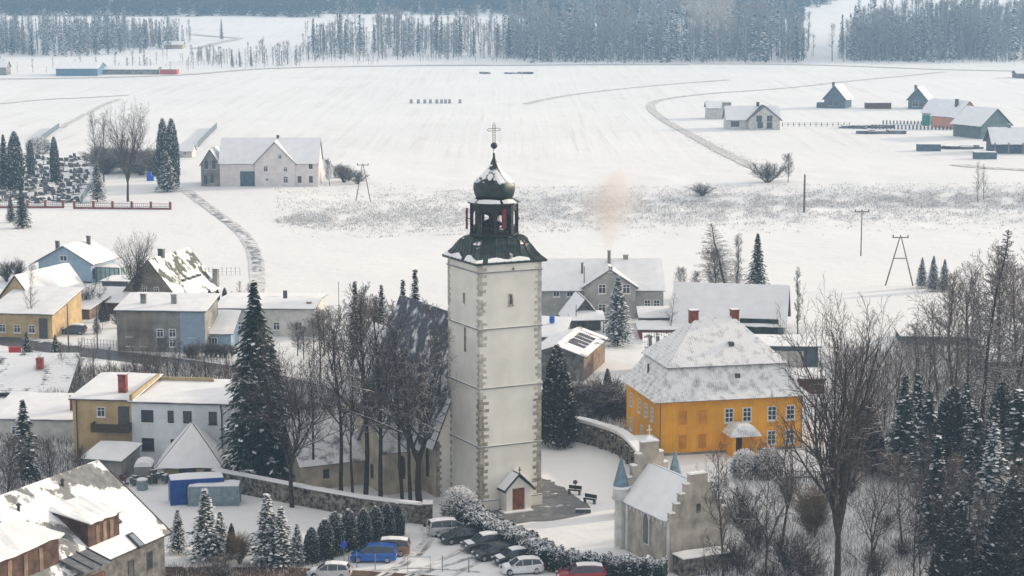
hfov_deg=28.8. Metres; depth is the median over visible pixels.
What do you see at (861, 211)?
power pole
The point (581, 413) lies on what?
round shrub
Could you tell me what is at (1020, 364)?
larch tree
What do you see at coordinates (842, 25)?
spruce tree
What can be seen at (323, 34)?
spruce tree
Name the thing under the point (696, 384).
rectory
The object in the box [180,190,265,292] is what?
farm lane
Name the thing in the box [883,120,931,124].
plot fence
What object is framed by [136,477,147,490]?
water tank
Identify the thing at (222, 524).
fir tree
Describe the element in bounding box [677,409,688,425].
blind window
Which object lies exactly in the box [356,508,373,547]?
thuja tree
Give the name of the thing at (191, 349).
bare shrub
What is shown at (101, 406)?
ochre house
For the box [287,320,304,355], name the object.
bare tree
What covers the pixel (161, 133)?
thuja tree
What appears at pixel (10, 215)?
spruce tree
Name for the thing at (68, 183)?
gravestone
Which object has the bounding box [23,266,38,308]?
bare tree
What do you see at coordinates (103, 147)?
bare tree
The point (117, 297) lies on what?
barn shed
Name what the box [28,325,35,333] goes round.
window
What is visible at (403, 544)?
car
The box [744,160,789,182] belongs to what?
bare shrub
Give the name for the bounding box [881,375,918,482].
spruce tree
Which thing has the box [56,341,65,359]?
bare tree
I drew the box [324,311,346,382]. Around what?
bare tree
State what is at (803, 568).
bare shrub
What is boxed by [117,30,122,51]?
spruce tree
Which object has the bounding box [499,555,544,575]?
car
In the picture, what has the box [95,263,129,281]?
conservatory
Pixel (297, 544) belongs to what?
fir tree
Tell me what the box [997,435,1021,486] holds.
bare tree
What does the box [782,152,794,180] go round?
bare tree
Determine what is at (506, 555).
car
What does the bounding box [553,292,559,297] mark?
window
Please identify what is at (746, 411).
window
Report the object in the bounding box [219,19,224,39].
spruce tree
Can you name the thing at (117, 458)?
grey shed
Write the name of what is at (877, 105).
brown shed
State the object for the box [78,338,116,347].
street fence
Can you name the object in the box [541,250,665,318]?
manor
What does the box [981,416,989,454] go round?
spruce tree
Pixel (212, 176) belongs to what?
window
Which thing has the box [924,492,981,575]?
cedar tree
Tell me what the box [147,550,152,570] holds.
window
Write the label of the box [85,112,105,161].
bare tree
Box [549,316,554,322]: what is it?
blue barrel
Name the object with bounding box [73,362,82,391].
sapling
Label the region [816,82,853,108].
dark cottage
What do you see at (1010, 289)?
bare tree
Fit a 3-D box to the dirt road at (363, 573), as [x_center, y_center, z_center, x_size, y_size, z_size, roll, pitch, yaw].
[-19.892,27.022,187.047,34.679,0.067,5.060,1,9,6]
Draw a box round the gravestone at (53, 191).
[51,189,57,194]
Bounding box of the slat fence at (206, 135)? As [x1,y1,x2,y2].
[198,123,216,146]
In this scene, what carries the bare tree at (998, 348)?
on the ground at (614, 140)
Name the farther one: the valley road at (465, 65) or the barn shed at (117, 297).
the valley road at (465, 65)
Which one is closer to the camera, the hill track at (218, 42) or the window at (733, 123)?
the window at (733, 123)
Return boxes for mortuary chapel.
[611,425,726,572]
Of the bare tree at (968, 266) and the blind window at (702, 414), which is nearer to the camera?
the blind window at (702, 414)
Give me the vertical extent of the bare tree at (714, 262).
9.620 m
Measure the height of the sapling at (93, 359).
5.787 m
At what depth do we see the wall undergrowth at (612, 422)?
250.99 m
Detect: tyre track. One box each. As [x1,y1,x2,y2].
[360,567,479,571]
[376,527,428,575]
[384,539,433,575]
[405,548,462,575]
[413,556,473,575]
[448,562,479,575]
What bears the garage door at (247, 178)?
in the farmhouse
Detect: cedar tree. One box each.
[98,300,109,321]
[224,523,235,559]
[541,344,578,449]
[844,398,889,471]
[920,385,980,491]
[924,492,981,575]
[977,476,1023,575]
[980,380,1013,456]
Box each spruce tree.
[0,134,7,189]
[5,196,16,221]
[5,399,46,483]
[8,28,15,54]
[13,188,32,228]
[20,332,34,352]
[28,29,33,54]
[50,334,60,352]
[78,29,81,52]
[92,30,98,53]
[105,27,111,53]
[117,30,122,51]
[143,24,147,49]
[157,26,161,48]
[214,279,294,479]
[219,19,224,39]
[234,336,296,475]
[249,47,253,65]
[309,18,316,52]
[321,24,327,51]
[335,15,343,51]
[343,19,348,53]
[346,281,362,363]
[355,14,363,53]
[370,24,376,51]
[376,285,386,325]
[379,30,383,51]
[399,279,405,295]
[410,269,420,300]
[415,18,422,52]
[433,11,439,52]
[438,16,444,53]
[457,18,463,55]
[471,27,475,55]
[494,24,500,54]
[504,17,513,57]
[590,24,595,53]
[744,233,769,283]
[791,18,800,61]
[800,27,806,60]
[837,14,845,53]
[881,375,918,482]
[906,390,937,488]
[909,435,953,554]
[910,374,924,440]
[948,403,987,508]
[962,381,973,413]
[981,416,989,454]
[985,389,1023,488]
[985,400,1003,489]
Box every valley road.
[0,63,1012,78]
[498,64,688,64]
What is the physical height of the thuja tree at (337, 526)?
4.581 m
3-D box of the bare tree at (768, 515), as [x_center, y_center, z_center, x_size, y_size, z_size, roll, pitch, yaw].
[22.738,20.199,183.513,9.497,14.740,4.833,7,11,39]
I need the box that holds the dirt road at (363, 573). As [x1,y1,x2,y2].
[165,567,433,575]
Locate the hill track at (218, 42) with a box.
[191,34,241,47]
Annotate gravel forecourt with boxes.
[489,478,590,523]
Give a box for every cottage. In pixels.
[163,41,185,48]
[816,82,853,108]
[906,85,932,108]
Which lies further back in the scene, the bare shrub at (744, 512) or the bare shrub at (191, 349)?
the bare shrub at (191, 349)
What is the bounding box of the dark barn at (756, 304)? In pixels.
[670,282,790,333]
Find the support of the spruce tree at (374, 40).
on the ground at (614, 140)
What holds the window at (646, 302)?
in the manor
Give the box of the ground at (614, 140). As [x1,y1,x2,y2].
[0,0,1023,575]
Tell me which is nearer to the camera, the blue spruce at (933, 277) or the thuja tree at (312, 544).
the thuja tree at (312, 544)
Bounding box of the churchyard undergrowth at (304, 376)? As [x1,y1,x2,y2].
[278,357,346,417]
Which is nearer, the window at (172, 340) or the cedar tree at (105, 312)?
the window at (172, 340)
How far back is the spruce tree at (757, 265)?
352.71 m
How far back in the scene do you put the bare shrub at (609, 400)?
252.28 m
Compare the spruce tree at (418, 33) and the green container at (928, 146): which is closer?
the green container at (928, 146)
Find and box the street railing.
[188,352,228,357]
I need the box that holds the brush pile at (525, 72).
[479,71,533,73]
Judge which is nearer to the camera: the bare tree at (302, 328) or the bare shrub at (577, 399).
the bare shrub at (577, 399)
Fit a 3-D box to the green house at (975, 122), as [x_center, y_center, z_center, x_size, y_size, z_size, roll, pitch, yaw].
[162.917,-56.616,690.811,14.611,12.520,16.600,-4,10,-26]
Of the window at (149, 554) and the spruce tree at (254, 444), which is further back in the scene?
the spruce tree at (254, 444)
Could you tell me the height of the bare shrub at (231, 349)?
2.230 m
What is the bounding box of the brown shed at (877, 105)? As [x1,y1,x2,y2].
[864,102,891,108]
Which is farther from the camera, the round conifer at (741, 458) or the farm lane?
the farm lane
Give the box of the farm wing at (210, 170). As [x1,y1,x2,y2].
[199,146,219,185]
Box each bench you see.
[568,485,581,494]
[583,493,596,503]
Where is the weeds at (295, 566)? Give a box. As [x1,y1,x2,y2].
[165,562,319,575]
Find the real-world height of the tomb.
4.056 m
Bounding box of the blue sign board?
[146,172,153,180]
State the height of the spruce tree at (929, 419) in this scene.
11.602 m
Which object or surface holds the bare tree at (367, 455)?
on the ground at (614, 140)
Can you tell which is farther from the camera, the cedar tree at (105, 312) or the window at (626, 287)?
the window at (626, 287)
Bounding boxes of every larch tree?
[691,223,758,283]
[935,229,1023,441]
[978,281,1023,414]
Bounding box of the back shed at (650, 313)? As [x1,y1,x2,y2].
[636,306,670,320]
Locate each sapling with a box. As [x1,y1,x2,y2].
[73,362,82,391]
[74,361,82,390]
[87,333,97,377]
[87,344,96,370]
[164,337,172,376]
[207,346,223,378]
[224,340,234,378]
[661,294,678,325]
[695,528,714,575]
[736,524,754,575]
[950,424,975,493]
[964,459,981,521]
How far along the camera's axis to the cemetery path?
527.97 m
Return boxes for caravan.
[134,457,153,477]
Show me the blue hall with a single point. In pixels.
(79, 68)
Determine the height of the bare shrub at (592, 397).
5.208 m
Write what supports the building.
on the ground at (614, 140)
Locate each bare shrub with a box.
[0,257,16,281]
[3,257,34,274]
[74,144,129,172]
[80,143,114,162]
[81,284,105,299]
[85,150,121,174]
[104,308,116,324]
[114,148,152,172]
[127,150,157,174]
[128,147,158,176]
[139,147,185,160]
[180,343,195,356]
[182,342,202,357]
[198,341,210,355]
[198,551,240,575]
[204,342,220,355]
[206,342,223,356]
[215,343,224,356]
[217,343,236,357]
[222,530,253,563]
[228,342,237,355]
[283,387,319,414]
[305,387,342,412]
[331,163,354,181]
[344,170,370,183]
[569,372,621,417]
[571,376,599,412]
[572,374,626,413]
[573,380,626,413]
[577,372,626,420]
[592,390,626,421]
[684,182,717,196]
[707,534,772,574]
[717,483,770,527]
[728,508,783,551]
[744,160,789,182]
[746,560,791,575]
[747,524,829,575]
[770,474,802,499]
[782,470,850,537]
[784,540,831,575]
[838,472,862,494]
[842,540,899,575]
[854,450,900,478]
[875,513,893,527]
[887,537,915,558]
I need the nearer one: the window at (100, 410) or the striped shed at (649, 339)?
the window at (100, 410)
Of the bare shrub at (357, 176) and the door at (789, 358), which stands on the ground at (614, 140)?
the bare shrub at (357, 176)
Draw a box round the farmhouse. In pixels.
[218,135,322,186]
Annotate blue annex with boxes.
[209,309,240,346]
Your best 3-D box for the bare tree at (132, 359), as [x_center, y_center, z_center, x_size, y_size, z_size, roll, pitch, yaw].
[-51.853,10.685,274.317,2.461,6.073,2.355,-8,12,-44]
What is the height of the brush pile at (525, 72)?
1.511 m
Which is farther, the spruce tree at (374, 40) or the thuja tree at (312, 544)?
the spruce tree at (374, 40)
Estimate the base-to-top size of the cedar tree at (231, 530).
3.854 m
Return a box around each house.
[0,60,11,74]
[0,286,83,338]
[0,392,73,442]
[0,460,171,575]
[34,235,119,282]
[68,372,162,462]
[113,292,219,352]
[123,247,220,292]
[127,374,240,466]
[218,290,327,336]
[704,101,730,118]
[722,102,782,129]
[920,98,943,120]
[930,99,973,128]
[950,106,1013,138]
[983,124,1023,153]
[1011,70,1023,77]
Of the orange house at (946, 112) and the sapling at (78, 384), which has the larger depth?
the orange house at (946, 112)
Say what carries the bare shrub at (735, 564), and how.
on the ground at (614, 140)
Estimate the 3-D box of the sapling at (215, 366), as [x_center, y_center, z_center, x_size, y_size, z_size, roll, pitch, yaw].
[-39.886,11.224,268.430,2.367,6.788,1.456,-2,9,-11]
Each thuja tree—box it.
[5,131,24,190]
[26,139,34,176]
[49,136,59,182]
[155,118,166,185]
[164,118,179,188]
[222,287,226,296]
[303,526,320,563]
[316,518,335,560]
[327,511,345,555]
[339,509,358,552]
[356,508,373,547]
[370,505,385,541]
[381,503,395,535]
[391,502,405,535]
[603,368,611,384]
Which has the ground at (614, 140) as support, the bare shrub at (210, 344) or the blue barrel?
the bare shrub at (210, 344)
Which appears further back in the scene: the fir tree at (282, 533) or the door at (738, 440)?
the door at (738, 440)
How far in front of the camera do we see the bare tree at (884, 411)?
243.46 m
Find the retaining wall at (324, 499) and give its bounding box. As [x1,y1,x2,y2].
[212,468,422,523]
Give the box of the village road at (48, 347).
[0,337,335,394]
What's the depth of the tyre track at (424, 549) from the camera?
192.56 m
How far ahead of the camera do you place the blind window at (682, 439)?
235.14 m
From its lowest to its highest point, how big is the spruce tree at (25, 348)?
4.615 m
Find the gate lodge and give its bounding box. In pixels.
[179,144,196,157]
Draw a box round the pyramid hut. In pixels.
[155,422,227,474]
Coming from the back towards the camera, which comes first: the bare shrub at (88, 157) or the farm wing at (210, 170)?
the bare shrub at (88, 157)
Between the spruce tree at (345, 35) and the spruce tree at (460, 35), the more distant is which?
the spruce tree at (345, 35)
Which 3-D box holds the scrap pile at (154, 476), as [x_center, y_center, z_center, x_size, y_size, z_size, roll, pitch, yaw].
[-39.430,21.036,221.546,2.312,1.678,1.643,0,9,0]
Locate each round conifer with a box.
[729,448,760,478]
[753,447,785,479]
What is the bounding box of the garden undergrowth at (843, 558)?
[698,470,981,575]
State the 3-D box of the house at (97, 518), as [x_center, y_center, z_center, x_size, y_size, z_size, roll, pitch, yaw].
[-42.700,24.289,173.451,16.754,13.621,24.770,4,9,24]
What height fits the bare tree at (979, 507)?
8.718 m
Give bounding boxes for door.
[118,406,129,424]
[157,337,166,351]
[179,469,195,472]
[240,171,254,185]
[512,487,523,509]
[736,437,741,450]
[776,351,792,364]
[786,351,803,366]
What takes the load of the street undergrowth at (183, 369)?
on the ground at (614, 140)
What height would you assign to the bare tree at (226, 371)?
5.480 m
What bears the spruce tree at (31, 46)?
on the ground at (614, 140)
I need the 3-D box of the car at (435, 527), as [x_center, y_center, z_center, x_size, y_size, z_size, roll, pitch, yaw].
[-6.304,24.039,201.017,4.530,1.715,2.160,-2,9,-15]
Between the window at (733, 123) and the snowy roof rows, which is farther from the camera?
the window at (733, 123)
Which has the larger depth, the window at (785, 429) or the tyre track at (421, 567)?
the window at (785, 429)
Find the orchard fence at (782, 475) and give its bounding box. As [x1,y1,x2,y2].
[748,469,839,482]
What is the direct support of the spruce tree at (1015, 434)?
on the ground at (614, 140)
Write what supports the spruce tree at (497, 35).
on the ground at (614, 140)
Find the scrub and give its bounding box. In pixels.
[0,20,1023,73]
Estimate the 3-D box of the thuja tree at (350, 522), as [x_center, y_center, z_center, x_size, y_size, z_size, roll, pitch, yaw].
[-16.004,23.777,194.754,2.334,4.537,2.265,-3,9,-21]
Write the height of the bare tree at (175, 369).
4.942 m
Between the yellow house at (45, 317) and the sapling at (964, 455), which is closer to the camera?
the sapling at (964, 455)
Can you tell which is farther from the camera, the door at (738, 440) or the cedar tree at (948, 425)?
the door at (738, 440)
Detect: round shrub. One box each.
[24,136,50,153]
[333,164,345,177]
[439,485,476,516]
[576,402,604,419]
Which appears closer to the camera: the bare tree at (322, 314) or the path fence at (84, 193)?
the bare tree at (322, 314)
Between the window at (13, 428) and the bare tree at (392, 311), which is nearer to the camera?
the window at (13, 428)
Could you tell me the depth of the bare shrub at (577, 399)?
253.07 m
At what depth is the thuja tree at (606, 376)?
259.44 m
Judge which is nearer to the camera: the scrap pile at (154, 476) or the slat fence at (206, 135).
the scrap pile at (154, 476)
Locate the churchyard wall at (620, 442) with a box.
[561,416,638,464]
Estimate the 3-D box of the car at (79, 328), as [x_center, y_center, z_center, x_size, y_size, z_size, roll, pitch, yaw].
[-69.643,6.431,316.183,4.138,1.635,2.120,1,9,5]
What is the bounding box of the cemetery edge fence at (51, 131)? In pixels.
[41,123,58,138]
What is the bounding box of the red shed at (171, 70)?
[160,68,178,73]
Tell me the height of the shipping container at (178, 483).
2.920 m
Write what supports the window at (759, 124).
in the white house at (760, 117)
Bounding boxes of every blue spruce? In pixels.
[602,275,633,346]
[915,257,928,287]
[925,256,940,290]
[935,259,951,291]
[968,423,1010,549]
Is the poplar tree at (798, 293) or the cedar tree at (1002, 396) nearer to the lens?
the cedar tree at (1002, 396)
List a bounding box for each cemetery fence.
[0,199,63,207]
[73,200,171,209]
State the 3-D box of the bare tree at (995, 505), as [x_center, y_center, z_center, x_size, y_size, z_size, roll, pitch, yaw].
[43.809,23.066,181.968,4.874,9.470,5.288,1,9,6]
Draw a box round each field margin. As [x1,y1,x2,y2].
[0,95,122,103]
[59,99,119,127]
[522,80,720,103]
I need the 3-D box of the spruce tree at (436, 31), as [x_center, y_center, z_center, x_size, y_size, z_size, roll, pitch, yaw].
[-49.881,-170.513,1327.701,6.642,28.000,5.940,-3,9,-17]
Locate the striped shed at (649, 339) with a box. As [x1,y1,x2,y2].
[642,333,669,354]
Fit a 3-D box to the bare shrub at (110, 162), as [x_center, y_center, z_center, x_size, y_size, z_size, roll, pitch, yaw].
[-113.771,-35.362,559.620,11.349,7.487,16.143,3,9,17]
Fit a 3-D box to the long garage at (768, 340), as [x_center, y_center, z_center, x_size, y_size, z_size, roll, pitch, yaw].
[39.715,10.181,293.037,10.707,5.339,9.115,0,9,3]
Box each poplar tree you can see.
[733,232,742,283]
[794,267,803,333]
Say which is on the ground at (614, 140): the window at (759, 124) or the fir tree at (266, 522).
the fir tree at (266, 522)
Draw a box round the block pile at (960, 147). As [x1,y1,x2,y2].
[941,145,983,148]
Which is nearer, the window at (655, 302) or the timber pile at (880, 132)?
the window at (655, 302)
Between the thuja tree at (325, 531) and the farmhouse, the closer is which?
the thuja tree at (325, 531)
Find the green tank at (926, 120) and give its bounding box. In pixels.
[922,115,930,125]
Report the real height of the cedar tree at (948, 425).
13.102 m
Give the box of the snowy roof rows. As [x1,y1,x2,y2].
[0,353,80,395]
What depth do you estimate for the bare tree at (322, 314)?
296.22 m
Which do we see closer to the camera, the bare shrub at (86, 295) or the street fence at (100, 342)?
the street fence at (100, 342)
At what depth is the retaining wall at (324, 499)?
210.87 m
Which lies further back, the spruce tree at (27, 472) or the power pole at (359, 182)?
the power pole at (359, 182)
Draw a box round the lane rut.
[189,194,261,270]
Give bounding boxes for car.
[62,323,87,334]
[306,560,352,575]
[349,542,397,562]
[374,536,410,556]
[426,517,465,537]
[438,525,480,544]
[460,530,501,551]
[471,541,513,561]
[491,545,526,564]
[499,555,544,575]
[556,562,606,575]
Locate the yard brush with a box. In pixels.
[0,431,78,494]
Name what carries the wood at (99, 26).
on the ground at (614, 140)
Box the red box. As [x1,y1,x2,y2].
[8,346,20,352]
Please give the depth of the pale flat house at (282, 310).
314.13 m
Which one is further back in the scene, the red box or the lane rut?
the lane rut
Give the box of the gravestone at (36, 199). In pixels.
[34,197,43,201]
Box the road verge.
[29,338,239,363]
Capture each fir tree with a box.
[88,161,107,201]
[92,315,101,333]
[154,151,181,191]
[165,509,190,554]
[183,488,225,563]
[213,511,228,558]
[245,493,288,565]
[261,506,298,567]
[287,523,306,564]
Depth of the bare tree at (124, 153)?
492.96 m
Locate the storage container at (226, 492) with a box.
[187,480,240,506]
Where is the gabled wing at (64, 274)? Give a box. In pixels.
[0,263,90,300]
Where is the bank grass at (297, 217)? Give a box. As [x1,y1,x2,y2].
[273,181,1023,237]
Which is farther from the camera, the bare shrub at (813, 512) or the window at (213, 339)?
the window at (213, 339)
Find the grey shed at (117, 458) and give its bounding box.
[79,441,142,477]
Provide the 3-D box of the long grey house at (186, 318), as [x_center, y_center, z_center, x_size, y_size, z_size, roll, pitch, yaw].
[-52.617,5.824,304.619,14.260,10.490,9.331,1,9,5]
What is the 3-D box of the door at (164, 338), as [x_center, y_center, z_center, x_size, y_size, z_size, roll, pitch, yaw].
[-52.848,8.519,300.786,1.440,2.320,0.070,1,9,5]
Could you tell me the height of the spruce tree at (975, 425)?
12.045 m
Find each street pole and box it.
[67,304,69,351]
[96,306,97,348]
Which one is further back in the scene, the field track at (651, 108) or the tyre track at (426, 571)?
the field track at (651, 108)
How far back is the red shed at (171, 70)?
1094.86 m
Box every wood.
[0,5,298,66]
[302,0,539,60]
[500,0,815,62]
[828,0,1023,61]
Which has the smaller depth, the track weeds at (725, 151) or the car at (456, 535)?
the car at (456, 535)
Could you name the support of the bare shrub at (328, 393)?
on the ground at (614, 140)
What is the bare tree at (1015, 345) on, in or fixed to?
on the ground at (614, 140)
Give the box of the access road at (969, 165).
[952,164,1023,169]
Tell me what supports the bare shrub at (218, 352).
on the ground at (614, 140)
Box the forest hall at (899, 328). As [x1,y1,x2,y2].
[893,325,982,345]
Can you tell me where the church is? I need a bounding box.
[278,123,547,513]
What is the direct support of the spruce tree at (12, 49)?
on the ground at (614, 140)
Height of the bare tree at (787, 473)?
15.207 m
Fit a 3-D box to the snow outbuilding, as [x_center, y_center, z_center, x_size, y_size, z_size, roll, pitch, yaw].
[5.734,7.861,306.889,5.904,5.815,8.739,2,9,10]
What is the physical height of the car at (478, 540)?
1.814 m
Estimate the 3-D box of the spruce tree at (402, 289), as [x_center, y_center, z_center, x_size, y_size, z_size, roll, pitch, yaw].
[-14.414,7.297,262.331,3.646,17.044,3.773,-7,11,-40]
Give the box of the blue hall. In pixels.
[55,62,106,75]
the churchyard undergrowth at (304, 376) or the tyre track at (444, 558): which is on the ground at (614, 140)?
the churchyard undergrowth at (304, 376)
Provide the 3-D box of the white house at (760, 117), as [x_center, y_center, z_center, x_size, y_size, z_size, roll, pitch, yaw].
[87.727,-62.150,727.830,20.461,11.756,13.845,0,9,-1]
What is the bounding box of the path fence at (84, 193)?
[80,177,94,203]
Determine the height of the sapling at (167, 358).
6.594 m
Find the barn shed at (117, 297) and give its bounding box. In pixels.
[92,286,129,313]
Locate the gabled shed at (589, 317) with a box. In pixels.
[558,291,605,332]
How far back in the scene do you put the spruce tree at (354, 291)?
266.99 m
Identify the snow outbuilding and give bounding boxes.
[541,316,571,340]
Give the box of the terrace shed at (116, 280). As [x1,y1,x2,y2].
[100,275,131,286]
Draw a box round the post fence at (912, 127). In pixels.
[871,124,951,129]
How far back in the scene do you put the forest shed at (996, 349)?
288.23 m
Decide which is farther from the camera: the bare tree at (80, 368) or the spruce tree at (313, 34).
the spruce tree at (313, 34)
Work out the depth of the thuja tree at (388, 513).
198.75 m
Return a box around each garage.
[81,294,110,319]
[635,320,684,338]
[755,334,821,366]
[794,368,827,393]
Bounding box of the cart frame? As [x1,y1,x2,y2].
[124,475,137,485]
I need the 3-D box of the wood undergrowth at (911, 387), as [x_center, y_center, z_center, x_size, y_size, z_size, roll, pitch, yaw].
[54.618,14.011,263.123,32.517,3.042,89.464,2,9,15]
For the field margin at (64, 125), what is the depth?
801.97 m
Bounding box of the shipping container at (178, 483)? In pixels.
[168,472,223,505]
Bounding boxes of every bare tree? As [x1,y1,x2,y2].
[0,431,31,493]
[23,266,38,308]
[33,435,60,476]
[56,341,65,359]
[66,444,90,470]
[75,354,88,382]
[76,337,87,377]
[82,349,95,380]
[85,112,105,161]
[94,109,110,181]
[97,99,157,201]
[99,308,105,329]
[105,346,115,371]
[109,230,159,291]
[121,352,131,371]
[125,329,172,373]
[127,354,137,372]
[130,346,137,371]
[138,344,149,372]
[164,338,180,373]
[172,338,184,376]
[172,362,178,376]
[190,339,201,376]
[192,350,204,376]
[196,338,210,377]
[214,323,365,507]
[221,359,230,378]
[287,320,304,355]
[293,347,331,459]
[294,325,312,359]
[303,317,321,350]
[306,308,341,382]
[307,295,459,501]
[310,305,335,352]
[311,282,392,494]
[311,312,367,490]
[323,158,333,185]
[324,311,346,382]
[325,300,347,375]
[327,294,375,357]
[336,337,365,492]
[343,282,370,357]
[344,299,390,348]
[346,294,407,496]
[361,320,392,437]
[373,345,435,499]
[380,316,421,499]
[384,303,394,323]
[672,267,687,283]
[690,271,701,281]
[697,442,741,575]
[701,247,726,282]
[715,429,807,570]
[743,406,819,540]
[767,271,928,575]
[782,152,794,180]
[847,446,917,575]
[863,353,877,391]
[869,447,922,547]
[876,364,898,429]
[882,338,921,403]
[886,434,970,541]
[892,318,947,388]
[899,479,934,575]
[901,320,932,373]
[904,297,959,399]
[907,267,982,385]
[908,517,931,575]
[910,424,934,521]
[918,450,980,510]
[920,320,983,395]
[920,339,947,409]
[926,451,961,543]
[928,285,968,334]
[942,276,996,381]
[949,260,989,333]
[952,268,988,357]
[957,454,1023,519]
[960,265,1023,378]
[963,279,989,377]
[965,239,1023,340]
[967,498,993,563]
[969,491,1010,560]
[971,161,986,200]
[972,257,1023,373]
[978,301,1018,396]
[980,164,987,199]
[990,451,1023,489]
[992,258,1023,336]
[997,248,1023,336]
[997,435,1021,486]
[998,309,1023,394]
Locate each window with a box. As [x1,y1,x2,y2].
[0,324,5,332]
[11,426,18,435]
[14,324,20,333]
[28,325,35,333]
[60,255,67,261]
[96,407,105,417]
[128,558,134,575]
[140,410,153,423]
[141,438,154,451]
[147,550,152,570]
[156,329,163,337]
[167,411,173,423]
[169,329,176,337]
[169,339,176,347]
[182,411,191,423]
[204,175,207,183]
[208,412,217,424]
[210,175,213,183]
[210,337,217,344]
[273,322,280,330]
[283,176,287,182]
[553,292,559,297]
[566,292,572,297]
[598,284,605,293]
[598,304,605,312]
[622,284,629,293]
[629,392,632,407]
[629,417,632,431]
[638,398,640,413]
[642,512,650,546]
[644,300,650,305]
[644,403,646,418]
[649,407,652,422]
[653,300,659,305]
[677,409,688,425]
[677,434,687,450]
[697,408,707,424]
[697,433,707,449]
[724,408,733,423]
[731,121,738,126]
[742,407,751,422]
[756,116,761,121]
[757,122,762,127]
[767,116,771,121]
[767,122,771,127]
[767,406,776,421]
[767,430,776,445]
[785,405,794,420]
[785,429,794,444]
[912,101,918,106]
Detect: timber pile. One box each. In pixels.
[839,124,893,128]
[856,130,905,133]
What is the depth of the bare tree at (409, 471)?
211.05 m
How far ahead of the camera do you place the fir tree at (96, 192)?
494.04 m
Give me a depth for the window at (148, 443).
229.86 m
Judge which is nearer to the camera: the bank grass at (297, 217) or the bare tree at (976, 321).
the bare tree at (976, 321)
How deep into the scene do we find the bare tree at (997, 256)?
290.50 m
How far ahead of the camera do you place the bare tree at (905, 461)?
194.32 m
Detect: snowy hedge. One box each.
[451,499,565,570]
[547,546,668,575]
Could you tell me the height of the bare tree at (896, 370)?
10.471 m
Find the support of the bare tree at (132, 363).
on the ground at (614, 140)
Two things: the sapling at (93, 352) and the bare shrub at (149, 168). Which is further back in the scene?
the bare shrub at (149, 168)
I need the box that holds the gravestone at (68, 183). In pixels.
[66,181,78,185]
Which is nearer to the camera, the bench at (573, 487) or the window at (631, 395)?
the bench at (573, 487)
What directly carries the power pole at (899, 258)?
on the ground at (614, 140)
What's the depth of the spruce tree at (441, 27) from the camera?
1311.07 m
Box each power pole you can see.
[356,163,370,200]
[803,174,805,212]
[854,209,869,255]
[885,235,913,285]
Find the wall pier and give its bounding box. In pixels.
[422,500,433,526]
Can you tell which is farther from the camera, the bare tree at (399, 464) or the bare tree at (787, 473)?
the bare tree at (399, 464)
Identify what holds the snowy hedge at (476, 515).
on the ground at (614, 140)
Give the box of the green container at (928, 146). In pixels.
[916,143,940,150]
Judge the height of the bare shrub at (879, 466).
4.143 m
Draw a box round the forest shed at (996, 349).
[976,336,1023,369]
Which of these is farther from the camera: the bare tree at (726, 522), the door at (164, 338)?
the door at (164, 338)
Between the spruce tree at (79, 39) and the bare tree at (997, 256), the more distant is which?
the spruce tree at (79, 39)
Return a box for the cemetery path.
[64,166,92,205]
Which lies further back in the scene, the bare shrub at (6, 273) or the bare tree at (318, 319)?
the bare shrub at (6, 273)
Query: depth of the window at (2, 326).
313.18 m
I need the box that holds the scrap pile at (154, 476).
[147,469,168,483]
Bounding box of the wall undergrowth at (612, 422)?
[576,387,630,430]
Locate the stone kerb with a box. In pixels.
[576,508,590,512]
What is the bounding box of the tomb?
[672,545,735,575]
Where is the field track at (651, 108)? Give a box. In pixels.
[646,72,939,175]
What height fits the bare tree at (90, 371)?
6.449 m
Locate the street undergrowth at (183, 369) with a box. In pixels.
[38,360,240,392]
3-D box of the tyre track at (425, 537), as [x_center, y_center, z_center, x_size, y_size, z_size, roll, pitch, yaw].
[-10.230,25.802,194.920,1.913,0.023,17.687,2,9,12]
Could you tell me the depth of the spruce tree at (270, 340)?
224.14 m
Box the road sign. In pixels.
[341,540,346,554]
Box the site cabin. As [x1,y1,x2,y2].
[973,151,996,158]
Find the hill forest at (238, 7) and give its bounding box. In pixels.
[0,0,831,17]
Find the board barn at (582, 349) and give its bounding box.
[541,327,607,381]
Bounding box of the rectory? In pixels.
[619,308,810,457]
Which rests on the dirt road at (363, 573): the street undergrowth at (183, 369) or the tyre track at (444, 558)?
the tyre track at (444, 558)
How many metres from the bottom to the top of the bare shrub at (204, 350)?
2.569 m
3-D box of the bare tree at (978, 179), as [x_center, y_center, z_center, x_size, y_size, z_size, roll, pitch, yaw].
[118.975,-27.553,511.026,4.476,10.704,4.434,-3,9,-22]
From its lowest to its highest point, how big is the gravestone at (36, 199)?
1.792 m
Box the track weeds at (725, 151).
[685,132,778,178]
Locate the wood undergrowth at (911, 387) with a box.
[825,335,1023,476]

